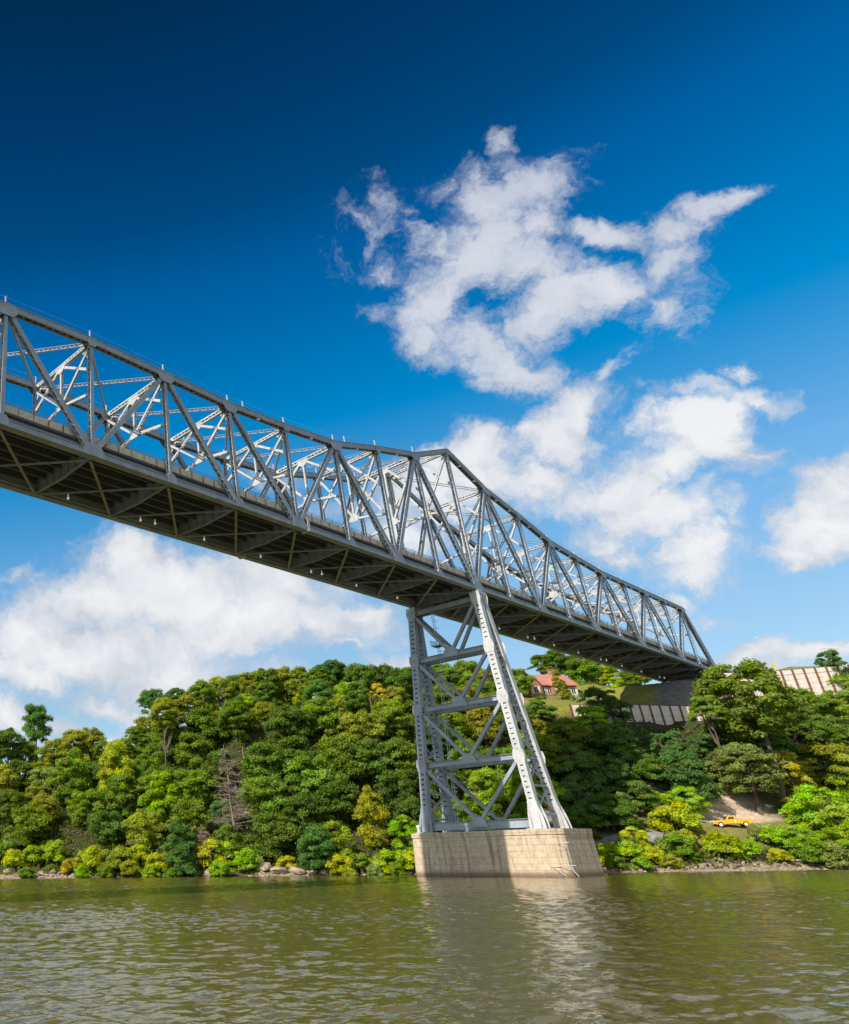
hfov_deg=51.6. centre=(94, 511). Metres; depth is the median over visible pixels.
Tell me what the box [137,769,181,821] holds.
broadleaf tree
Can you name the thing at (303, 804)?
broadleaf tree
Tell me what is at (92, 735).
broadleaf tree
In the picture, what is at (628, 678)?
broadleaf tree
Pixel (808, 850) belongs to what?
shrub
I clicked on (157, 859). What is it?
shrub
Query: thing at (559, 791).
broadleaf tree
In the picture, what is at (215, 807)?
broadleaf tree
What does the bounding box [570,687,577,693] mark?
window
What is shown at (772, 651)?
lamp post
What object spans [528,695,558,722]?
broadleaf tree
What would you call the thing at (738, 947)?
river water
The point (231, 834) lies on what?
broadleaf tree
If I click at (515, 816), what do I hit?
broadleaf tree
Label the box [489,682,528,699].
broadleaf tree
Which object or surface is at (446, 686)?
broadleaf tree
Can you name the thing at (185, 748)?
broadleaf tree
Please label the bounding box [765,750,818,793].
broadleaf tree
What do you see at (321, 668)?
broadleaf tree
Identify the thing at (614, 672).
broadleaf tree
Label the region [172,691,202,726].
broadleaf tree
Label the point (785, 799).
broadleaf tree
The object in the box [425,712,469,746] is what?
broadleaf tree
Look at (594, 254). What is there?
sky
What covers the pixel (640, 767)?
broadleaf tree
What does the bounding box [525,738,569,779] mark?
broadleaf tree
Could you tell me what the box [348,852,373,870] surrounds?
shrub
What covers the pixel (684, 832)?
shrub
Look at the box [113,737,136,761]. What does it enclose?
broadleaf tree
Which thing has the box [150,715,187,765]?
broadleaf tree
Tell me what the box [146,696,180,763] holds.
broadleaf tree
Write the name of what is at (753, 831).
shrub
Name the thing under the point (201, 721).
broadleaf tree
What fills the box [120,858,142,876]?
shrub
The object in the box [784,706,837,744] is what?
broadleaf tree
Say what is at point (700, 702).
broadleaf tree
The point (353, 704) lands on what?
broadleaf tree
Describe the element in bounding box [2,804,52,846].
broadleaf tree
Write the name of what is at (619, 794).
shrub
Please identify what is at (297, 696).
broadleaf tree
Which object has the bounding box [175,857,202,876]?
shrub
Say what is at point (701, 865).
shore stones
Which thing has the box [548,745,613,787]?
broadleaf tree
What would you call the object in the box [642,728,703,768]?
broadleaf tree
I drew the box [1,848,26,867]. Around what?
shrub
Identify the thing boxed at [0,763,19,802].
broadleaf tree
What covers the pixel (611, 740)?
broadleaf tree
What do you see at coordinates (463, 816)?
broadleaf tree
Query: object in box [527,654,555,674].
broadleaf tree
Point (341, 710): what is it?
broadleaf tree
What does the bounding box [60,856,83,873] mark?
shrub
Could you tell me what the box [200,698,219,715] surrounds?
broadleaf tree
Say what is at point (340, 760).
broadleaf tree
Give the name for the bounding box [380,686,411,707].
broadleaf tree
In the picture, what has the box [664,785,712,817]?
broadleaf tree
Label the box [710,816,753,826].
pickup truck
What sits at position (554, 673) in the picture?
broadleaf tree
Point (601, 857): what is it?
shrub
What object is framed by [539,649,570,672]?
broadleaf tree
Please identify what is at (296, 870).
rock
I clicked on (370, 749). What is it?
broadleaf tree
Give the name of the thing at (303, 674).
broadleaf tree
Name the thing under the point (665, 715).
retaining wall
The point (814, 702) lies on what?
broadleaf tree
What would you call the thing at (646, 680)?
shrub
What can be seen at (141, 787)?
broadleaf tree
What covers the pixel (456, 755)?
broadleaf tree
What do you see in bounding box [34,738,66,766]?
broadleaf tree
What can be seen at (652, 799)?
broadleaf tree
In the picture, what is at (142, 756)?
broadleaf tree
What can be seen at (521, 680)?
broadleaf tree
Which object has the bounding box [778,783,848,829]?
broadleaf tree
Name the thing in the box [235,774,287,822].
broadleaf tree
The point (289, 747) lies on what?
broadleaf tree
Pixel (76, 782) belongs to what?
broadleaf tree
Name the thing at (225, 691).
broadleaf tree
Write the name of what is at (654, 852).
shrub
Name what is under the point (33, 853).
shrub
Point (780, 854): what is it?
shrub
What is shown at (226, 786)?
dead tree
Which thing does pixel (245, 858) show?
shrub
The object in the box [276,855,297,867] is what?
shrub
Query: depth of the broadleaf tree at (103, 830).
161.52 m
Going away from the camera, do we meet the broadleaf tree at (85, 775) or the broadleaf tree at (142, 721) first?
the broadleaf tree at (85, 775)
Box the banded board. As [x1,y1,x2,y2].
[543,809,553,827]
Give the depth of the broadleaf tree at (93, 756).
225.49 m
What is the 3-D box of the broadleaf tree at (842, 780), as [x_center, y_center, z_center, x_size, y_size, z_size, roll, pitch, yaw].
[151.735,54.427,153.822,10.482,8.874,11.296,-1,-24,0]
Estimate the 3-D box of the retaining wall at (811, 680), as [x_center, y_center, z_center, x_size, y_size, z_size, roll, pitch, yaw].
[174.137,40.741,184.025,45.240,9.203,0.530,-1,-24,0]
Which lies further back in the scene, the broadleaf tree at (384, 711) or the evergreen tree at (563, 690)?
the evergreen tree at (563, 690)
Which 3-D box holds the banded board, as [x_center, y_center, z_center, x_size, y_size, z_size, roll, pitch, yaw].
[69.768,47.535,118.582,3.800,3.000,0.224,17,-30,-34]
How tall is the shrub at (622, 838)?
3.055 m
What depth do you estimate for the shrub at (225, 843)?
145.41 m
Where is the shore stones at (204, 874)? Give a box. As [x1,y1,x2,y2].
[2,870,414,877]
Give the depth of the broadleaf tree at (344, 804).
151.34 m
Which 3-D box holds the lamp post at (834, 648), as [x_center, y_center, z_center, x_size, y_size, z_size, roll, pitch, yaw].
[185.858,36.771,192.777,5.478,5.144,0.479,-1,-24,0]
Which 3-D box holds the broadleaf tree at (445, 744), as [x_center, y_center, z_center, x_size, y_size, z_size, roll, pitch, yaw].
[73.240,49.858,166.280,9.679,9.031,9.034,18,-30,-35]
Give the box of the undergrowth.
[0,698,841,875]
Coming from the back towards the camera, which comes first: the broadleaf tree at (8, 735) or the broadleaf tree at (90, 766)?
the broadleaf tree at (8, 735)
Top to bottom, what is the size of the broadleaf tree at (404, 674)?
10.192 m
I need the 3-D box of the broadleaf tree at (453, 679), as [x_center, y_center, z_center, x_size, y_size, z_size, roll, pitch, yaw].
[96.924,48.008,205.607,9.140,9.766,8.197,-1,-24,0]
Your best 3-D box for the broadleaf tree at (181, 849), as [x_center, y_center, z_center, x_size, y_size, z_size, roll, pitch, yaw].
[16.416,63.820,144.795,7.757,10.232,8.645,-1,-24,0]
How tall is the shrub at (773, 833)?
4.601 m
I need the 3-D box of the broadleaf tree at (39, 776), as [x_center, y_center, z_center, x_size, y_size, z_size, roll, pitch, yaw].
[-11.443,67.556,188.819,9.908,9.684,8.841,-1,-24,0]
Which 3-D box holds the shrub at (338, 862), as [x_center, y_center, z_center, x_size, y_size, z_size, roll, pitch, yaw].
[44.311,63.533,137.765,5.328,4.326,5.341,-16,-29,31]
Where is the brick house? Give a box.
[519,669,578,696]
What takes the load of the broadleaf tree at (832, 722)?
on the hillside ground
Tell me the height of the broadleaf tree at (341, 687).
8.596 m
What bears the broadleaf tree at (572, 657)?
on the hillside ground
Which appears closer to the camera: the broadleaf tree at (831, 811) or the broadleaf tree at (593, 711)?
the broadleaf tree at (831, 811)
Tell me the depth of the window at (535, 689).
202.82 m
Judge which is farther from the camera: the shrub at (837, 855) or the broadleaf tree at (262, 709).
the broadleaf tree at (262, 709)
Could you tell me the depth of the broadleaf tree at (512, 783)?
148.05 m
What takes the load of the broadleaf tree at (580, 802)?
on the hillside ground
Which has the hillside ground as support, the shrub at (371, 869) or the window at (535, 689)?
the shrub at (371, 869)
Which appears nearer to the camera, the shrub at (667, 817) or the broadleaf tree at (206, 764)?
the shrub at (667, 817)
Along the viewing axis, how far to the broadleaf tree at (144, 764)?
209.60 m
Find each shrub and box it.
[0,839,16,859]
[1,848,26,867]
[17,866,34,877]
[22,845,46,864]
[41,838,68,863]
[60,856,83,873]
[73,865,91,876]
[77,844,104,870]
[95,863,113,877]
[98,844,132,871]
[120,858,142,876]
[125,843,150,864]
[141,863,160,877]
[145,852,172,872]
[162,867,179,877]
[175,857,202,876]
[192,836,226,866]
[207,859,235,876]
[218,837,246,857]
[227,847,264,870]
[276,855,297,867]
[297,850,324,872]
[323,852,357,874]
[342,867,358,875]
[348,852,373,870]
[365,863,384,874]
[370,847,405,869]
[374,860,390,874]
[387,864,407,874]
[397,849,414,870]
[596,842,619,856]
[599,856,606,864]
[604,856,628,870]
[614,791,645,831]
[615,840,646,859]
[617,826,651,846]
[618,835,638,844]
[630,855,656,869]
[636,675,650,684]
[642,845,668,863]
[645,789,671,810]
[646,799,703,830]
[654,831,699,855]
[659,853,685,867]
[671,828,697,842]
[685,852,703,861]
[698,830,742,854]
[734,839,761,857]
[746,824,765,839]
[758,824,795,848]
[766,847,794,862]
[775,824,824,853]
[783,839,829,862]
[812,827,848,853]
[815,841,848,868]
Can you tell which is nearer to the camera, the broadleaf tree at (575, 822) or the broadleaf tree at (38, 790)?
the broadleaf tree at (575, 822)
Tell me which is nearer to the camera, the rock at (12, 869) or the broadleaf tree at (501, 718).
the rock at (12, 869)
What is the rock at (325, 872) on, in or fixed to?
on the hillside ground
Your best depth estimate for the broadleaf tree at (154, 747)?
183.97 m
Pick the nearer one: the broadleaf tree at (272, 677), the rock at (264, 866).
the rock at (264, 866)
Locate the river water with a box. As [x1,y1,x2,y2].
[0,869,848,1023]
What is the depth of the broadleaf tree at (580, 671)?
219.92 m
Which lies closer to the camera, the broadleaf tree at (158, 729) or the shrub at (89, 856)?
the shrub at (89, 856)
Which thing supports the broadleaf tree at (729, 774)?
on the hillside ground
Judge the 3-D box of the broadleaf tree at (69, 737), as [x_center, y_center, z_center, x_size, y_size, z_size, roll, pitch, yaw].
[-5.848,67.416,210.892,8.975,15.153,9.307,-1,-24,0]
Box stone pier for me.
[411,823,604,876]
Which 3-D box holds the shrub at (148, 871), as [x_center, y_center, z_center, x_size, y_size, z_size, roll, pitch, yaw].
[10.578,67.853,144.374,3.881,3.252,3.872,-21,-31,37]
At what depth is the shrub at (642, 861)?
128.45 m
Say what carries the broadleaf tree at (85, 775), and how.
on the hillside ground
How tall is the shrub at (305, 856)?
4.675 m
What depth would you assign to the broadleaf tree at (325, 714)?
177.77 m
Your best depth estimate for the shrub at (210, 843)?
144.27 m
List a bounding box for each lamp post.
[756,637,779,668]
[818,648,846,665]
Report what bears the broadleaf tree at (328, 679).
on the hillside ground
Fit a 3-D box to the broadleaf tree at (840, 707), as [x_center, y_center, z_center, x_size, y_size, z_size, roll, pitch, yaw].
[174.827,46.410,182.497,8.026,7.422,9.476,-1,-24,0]
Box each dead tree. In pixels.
[189,826,213,869]
[207,745,252,830]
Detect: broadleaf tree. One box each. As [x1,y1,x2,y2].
[0,727,27,762]
[0,758,35,793]
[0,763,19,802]
[0,789,27,829]
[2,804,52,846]
[11,741,38,763]
[21,703,52,766]
[22,785,44,807]
[25,793,61,830]
[28,766,59,794]
[30,760,52,770]
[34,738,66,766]
[44,756,86,811]
[53,755,91,786]
[58,729,88,758]
[66,747,87,764]
[67,788,104,829]
[81,727,106,761]
[82,755,89,761]
[84,761,97,782]
[85,751,100,761]
[85,809,129,848]
[91,762,114,796]
[94,740,108,759]
[96,738,135,802]
[99,772,138,820]
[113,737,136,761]
[113,761,144,784]
[119,808,166,848]
[123,725,152,748]
[126,775,149,809]
[130,744,150,758]
[133,716,155,754]
[133,754,148,759]
[133,757,159,773]
[136,688,163,714]
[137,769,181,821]
[139,764,178,799]
[142,728,182,770]
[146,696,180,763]
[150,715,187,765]
[161,687,184,730]
[161,821,198,876]
[163,799,215,846]
[168,767,221,807]
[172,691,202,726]
[174,731,213,769]
[180,706,228,754]
[187,679,217,708]
[199,748,236,795]
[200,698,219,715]
[207,799,242,834]
[208,676,239,707]
[211,823,247,859]
[212,698,256,742]
[225,674,252,697]
[230,696,251,722]
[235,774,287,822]
[238,692,261,718]
[238,741,285,781]
[239,670,267,693]
[243,811,300,864]
[250,682,282,708]
[250,701,274,726]
[253,667,283,701]
[263,692,285,703]
[263,704,316,745]
[267,665,300,704]
[267,734,318,778]
[281,753,350,797]
[281,791,325,838]
[284,694,301,706]
[286,666,318,691]
[288,685,307,706]
[295,823,339,870]
[300,677,337,702]
[301,695,343,737]
[306,665,336,690]
[310,777,361,830]
[313,664,326,679]
[313,733,370,779]
[321,820,355,858]
[322,659,345,691]
[327,693,348,718]
[330,666,350,692]
[333,681,368,702]
[335,710,385,742]
[339,662,378,694]
[342,680,376,713]
[346,737,394,784]
[351,784,390,849]
[368,683,389,704]
[370,698,414,739]
[371,663,402,694]
[372,768,420,809]
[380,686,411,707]
[381,735,417,771]
[383,666,412,696]
[385,814,418,851]
[390,795,435,836]
[406,672,438,698]
[413,721,455,757]
[416,761,466,798]
[422,684,455,715]
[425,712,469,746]
[431,663,456,675]
[432,677,459,697]
[435,798,478,831]
[441,673,463,685]
[445,738,492,776]
[448,659,483,681]
[451,686,486,714]
[458,673,480,687]
[460,707,506,745]
[464,766,509,819]
[471,680,492,694]
[475,669,494,686]
[485,746,531,783]
[487,690,511,715]
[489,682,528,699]
[496,704,537,734]
[498,813,527,829]
[503,770,547,816]
[510,730,554,757]
[511,668,536,697]
[521,718,551,736]
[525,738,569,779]
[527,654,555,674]
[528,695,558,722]
[537,778,576,812]
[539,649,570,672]
[542,721,569,742]
[544,780,613,820]
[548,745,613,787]
[550,716,592,753]
[559,655,582,677]
[564,657,608,685]
[566,810,602,838]
[573,705,616,735]
[575,685,634,719]
[576,756,650,800]
[578,721,645,759]
[586,791,641,830]
[595,663,618,685]
[603,742,669,780]
[616,670,645,685]
[616,779,666,814]
[641,750,723,800]
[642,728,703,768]
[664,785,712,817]
[681,732,719,772]
[686,695,731,745]
[688,657,807,797]
[700,725,754,753]
[701,742,789,814]
[725,721,811,765]
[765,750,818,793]
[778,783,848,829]
[781,796,818,814]
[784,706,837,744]
[787,687,832,719]
[788,752,834,776]
[791,740,848,792]
[801,713,848,746]
[809,803,848,846]
[814,649,848,676]
[817,762,848,799]
[820,673,848,713]
[820,691,848,718]
[834,733,848,752]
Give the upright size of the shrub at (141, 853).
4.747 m
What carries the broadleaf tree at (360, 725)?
on the hillside ground
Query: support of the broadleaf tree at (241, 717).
on the hillside ground
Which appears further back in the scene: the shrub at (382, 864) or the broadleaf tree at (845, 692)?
the broadleaf tree at (845, 692)
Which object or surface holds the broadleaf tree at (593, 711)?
on the hillside ground
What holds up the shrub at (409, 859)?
on the hillside ground
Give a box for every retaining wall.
[569,704,713,725]
[721,664,848,697]
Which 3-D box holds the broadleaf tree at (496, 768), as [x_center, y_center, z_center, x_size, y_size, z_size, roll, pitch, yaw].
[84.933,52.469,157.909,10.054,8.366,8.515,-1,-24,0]
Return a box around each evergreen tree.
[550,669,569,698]
[559,680,573,700]
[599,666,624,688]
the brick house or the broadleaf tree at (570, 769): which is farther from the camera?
the brick house
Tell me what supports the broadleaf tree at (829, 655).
on the hillside ground
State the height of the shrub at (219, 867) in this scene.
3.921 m
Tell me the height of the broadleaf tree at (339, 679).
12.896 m
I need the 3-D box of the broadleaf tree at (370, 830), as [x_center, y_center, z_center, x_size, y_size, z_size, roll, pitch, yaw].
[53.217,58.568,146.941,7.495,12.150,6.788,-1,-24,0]
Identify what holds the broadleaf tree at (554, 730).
on the hillside ground
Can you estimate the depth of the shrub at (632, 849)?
130.90 m
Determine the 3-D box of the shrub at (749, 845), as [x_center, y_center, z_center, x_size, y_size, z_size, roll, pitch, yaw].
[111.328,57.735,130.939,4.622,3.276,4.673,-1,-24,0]
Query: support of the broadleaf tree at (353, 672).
on the hillside ground
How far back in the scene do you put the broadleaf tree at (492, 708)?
179.06 m
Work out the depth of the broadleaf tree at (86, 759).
223.47 m
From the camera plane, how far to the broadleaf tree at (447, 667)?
212.49 m
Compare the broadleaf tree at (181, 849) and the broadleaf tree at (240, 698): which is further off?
the broadleaf tree at (240, 698)
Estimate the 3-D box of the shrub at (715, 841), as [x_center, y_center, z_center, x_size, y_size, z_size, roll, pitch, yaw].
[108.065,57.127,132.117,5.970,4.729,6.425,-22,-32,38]
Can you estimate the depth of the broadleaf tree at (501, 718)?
169.96 m
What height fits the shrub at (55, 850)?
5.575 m
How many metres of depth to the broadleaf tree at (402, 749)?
161.02 m
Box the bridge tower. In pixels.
[406,589,571,832]
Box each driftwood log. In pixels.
[730,862,745,866]
[778,859,804,860]
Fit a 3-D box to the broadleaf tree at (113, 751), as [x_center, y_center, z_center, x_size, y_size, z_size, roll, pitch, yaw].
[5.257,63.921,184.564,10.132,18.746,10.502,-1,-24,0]
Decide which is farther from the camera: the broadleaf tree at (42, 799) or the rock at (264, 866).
the broadleaf tree at (42, 799)
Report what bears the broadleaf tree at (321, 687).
on the hillside ground
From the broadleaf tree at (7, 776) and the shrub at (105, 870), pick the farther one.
the broadleaf tree at (7, 776)
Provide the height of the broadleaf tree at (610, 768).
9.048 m
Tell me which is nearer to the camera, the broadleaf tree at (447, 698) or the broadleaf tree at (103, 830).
the broadleaf tree at (103, 830)
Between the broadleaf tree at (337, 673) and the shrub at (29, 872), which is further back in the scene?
the broadleaf tree at (337, 673)
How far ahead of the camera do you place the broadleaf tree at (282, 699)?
203.68 m
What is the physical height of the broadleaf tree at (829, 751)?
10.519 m
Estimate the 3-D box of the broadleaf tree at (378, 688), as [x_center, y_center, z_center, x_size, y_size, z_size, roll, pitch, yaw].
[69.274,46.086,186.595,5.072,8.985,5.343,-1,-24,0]
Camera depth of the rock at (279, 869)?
139.45 m
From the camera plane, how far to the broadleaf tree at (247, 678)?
201.85 m
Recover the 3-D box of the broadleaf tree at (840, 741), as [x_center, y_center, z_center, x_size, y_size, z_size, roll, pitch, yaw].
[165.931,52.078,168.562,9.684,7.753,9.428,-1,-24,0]
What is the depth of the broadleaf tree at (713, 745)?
164.30 m
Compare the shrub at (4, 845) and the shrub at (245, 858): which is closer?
the shrub at (245, 858)
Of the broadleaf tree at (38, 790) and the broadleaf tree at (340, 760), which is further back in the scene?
the broadleaf tree at (38, 790)
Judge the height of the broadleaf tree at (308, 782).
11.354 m
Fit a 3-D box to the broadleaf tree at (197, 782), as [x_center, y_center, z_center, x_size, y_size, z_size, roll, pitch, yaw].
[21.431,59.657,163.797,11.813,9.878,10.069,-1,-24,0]
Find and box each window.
[531,686,540,693]
[541,687,547,693]
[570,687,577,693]
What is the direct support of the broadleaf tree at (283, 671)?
on the hillside ground
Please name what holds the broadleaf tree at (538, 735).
on the hillside ground
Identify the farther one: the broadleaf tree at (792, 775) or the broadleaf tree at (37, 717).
the broadleaf tree at (37, 717)
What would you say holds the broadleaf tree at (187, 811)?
on the hillside ground
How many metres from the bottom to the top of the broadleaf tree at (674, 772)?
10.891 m
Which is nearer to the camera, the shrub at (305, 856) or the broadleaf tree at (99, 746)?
the shrub at (305, 856)
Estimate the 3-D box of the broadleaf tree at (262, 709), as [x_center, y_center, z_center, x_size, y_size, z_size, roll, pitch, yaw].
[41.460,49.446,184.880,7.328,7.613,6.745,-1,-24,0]
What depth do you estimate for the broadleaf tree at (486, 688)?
190.78 m
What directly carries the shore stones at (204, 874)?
on the hillside ground
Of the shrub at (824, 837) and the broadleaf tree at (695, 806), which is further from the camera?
the broadleaf tree at (695, 806)
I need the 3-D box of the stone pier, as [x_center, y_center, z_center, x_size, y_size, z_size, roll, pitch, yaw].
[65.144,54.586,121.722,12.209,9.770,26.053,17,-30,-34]
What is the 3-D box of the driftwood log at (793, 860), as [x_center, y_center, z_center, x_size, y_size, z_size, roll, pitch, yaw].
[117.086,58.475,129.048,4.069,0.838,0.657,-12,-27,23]
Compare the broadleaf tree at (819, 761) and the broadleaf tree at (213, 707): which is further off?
the broadleaf tree at (213, 707)
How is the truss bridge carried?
on the bridge tower
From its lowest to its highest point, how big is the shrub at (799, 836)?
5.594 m
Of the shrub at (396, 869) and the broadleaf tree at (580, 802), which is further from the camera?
the broadleaf tree at (580, 802)
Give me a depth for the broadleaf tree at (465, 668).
211.48 m
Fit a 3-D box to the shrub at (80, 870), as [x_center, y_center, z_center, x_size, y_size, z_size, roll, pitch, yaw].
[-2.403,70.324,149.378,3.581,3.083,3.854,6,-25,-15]
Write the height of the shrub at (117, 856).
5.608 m
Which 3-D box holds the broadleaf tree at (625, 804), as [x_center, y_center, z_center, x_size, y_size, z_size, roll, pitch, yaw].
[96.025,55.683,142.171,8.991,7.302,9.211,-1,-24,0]
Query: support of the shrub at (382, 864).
on the hillside ground
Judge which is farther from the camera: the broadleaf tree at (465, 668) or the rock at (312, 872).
the broadleaf tree at (465, 668)
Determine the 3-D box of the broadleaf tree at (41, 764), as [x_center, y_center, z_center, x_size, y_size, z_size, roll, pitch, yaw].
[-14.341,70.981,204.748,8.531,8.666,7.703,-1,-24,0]
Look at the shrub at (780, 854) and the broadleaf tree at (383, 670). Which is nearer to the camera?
the shrub at (780, 854)
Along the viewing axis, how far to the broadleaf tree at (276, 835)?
144.10 m
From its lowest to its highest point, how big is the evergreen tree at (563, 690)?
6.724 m
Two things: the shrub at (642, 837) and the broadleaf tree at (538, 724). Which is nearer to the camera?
the shrub at (642, 837)
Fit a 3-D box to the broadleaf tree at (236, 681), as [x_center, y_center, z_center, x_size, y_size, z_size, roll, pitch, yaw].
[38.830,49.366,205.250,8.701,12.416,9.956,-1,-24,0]
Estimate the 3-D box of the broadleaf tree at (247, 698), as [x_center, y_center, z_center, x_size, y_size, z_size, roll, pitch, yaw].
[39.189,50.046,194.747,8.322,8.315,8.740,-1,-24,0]
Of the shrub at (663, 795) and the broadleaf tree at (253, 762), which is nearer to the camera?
the shrub at (663, 795)
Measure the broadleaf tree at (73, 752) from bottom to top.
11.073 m
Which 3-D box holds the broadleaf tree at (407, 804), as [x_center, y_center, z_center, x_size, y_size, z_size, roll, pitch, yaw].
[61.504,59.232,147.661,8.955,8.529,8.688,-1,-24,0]
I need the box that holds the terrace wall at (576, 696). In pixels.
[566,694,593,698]
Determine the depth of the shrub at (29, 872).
152.06 m
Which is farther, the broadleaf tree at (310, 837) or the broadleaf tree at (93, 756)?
the broadleaf tree at (93, 756)
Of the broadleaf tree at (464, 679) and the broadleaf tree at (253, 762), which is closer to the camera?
the broadleaf tree at (253, 762)
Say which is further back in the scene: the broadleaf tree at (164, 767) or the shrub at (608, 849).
the broadleaf tree at (164, 767)
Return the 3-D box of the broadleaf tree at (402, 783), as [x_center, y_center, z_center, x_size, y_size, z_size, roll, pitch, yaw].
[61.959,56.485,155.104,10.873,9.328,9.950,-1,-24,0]
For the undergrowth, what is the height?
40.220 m
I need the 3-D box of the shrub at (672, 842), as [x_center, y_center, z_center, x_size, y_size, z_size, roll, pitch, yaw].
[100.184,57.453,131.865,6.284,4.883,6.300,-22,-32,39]
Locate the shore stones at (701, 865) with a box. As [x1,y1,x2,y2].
[602,856,848,872]
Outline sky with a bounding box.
[0,0,848,783]
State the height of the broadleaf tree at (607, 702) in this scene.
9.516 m
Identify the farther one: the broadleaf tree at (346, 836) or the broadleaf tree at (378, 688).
the broadleaf tree at (378, 688)
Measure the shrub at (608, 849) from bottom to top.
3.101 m
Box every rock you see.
[3,867,16,873]
[256,862,271,871]
[270,865,287,873]
[287,866,305,874]
[305,869,316,875]
[319,869,328,874]
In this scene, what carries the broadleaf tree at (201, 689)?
on the hillside ground
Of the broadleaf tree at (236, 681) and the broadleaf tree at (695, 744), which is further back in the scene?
the broadleaf tree at (236, 681)
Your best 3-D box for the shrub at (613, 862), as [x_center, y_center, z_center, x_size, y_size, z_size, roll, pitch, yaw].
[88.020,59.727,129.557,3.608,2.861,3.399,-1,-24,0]
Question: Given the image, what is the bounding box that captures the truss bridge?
[0,294,720,681]
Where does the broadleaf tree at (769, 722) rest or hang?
on the hillside ground
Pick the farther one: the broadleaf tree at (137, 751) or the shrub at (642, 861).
the broadleaf tree at (137, 751)
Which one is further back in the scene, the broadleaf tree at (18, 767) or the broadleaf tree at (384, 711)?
the broadleaf tree at (18, 767)
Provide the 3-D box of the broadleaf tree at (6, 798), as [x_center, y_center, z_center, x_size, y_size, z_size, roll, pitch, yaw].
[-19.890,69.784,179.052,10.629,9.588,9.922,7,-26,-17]
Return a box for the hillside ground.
[0,666,848,877]
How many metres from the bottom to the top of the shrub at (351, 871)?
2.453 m
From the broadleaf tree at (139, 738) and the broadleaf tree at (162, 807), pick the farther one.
the broadleaf tree at (139, 738)
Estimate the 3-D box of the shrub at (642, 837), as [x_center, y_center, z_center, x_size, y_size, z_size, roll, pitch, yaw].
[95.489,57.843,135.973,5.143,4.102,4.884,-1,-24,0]
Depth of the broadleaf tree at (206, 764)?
165.73 m
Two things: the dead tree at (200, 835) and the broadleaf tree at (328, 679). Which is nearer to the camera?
the dead tree at (200, 835)
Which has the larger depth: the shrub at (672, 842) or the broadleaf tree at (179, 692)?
the broadleaf tree at (179, 692)
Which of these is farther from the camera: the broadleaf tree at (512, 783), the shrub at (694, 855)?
the broadleaf tree at (512, 783)
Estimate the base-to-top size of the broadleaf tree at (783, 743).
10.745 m
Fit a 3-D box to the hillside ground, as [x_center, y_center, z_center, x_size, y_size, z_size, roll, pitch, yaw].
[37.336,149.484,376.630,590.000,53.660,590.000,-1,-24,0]
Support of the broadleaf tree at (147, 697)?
on the hillside ground
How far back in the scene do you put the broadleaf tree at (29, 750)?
219.23 m
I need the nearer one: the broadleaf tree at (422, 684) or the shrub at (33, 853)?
the shrub at (33, 853)
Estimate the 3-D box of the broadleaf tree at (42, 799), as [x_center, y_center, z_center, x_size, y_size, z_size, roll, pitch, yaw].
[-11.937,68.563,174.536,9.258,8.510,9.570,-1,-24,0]
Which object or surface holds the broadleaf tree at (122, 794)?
on the hillside ground
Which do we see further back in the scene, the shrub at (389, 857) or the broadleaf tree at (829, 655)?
the broadleaf tree at (829, 655)
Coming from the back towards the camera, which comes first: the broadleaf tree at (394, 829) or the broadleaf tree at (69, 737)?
the broadleaf tree at (69, 737)
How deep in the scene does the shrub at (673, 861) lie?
128.35 m
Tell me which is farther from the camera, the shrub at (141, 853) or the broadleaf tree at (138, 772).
the broadleaf tree at (138, 772)
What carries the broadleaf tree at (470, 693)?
on the hillside ground
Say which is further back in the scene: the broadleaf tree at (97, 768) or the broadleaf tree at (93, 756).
the broadleaf tree at (93, 756)
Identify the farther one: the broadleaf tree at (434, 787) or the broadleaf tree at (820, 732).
the broadleaf tree at (820, 732)
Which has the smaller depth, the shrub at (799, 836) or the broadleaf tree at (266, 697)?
the shrub at (799, 836)
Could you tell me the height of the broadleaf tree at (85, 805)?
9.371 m
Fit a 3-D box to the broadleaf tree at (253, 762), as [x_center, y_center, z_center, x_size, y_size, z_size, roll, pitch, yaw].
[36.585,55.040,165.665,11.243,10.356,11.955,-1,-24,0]
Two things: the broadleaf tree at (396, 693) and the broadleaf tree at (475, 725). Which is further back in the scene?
the broadleaf tree at (396, 693)
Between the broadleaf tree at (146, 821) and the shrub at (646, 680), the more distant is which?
the shrub at (646, 680)
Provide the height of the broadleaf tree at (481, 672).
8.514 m
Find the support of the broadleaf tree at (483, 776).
on the hillside ground
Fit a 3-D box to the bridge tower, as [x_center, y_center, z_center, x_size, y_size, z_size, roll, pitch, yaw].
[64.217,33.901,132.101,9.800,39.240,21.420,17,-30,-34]
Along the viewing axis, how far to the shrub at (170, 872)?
141.34 m
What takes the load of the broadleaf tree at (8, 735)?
on the hillside ground
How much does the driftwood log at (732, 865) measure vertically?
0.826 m
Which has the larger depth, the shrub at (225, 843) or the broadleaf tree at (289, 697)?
the broadleaf tree at (289, 697)
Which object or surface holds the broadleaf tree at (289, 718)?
on the hillside ground

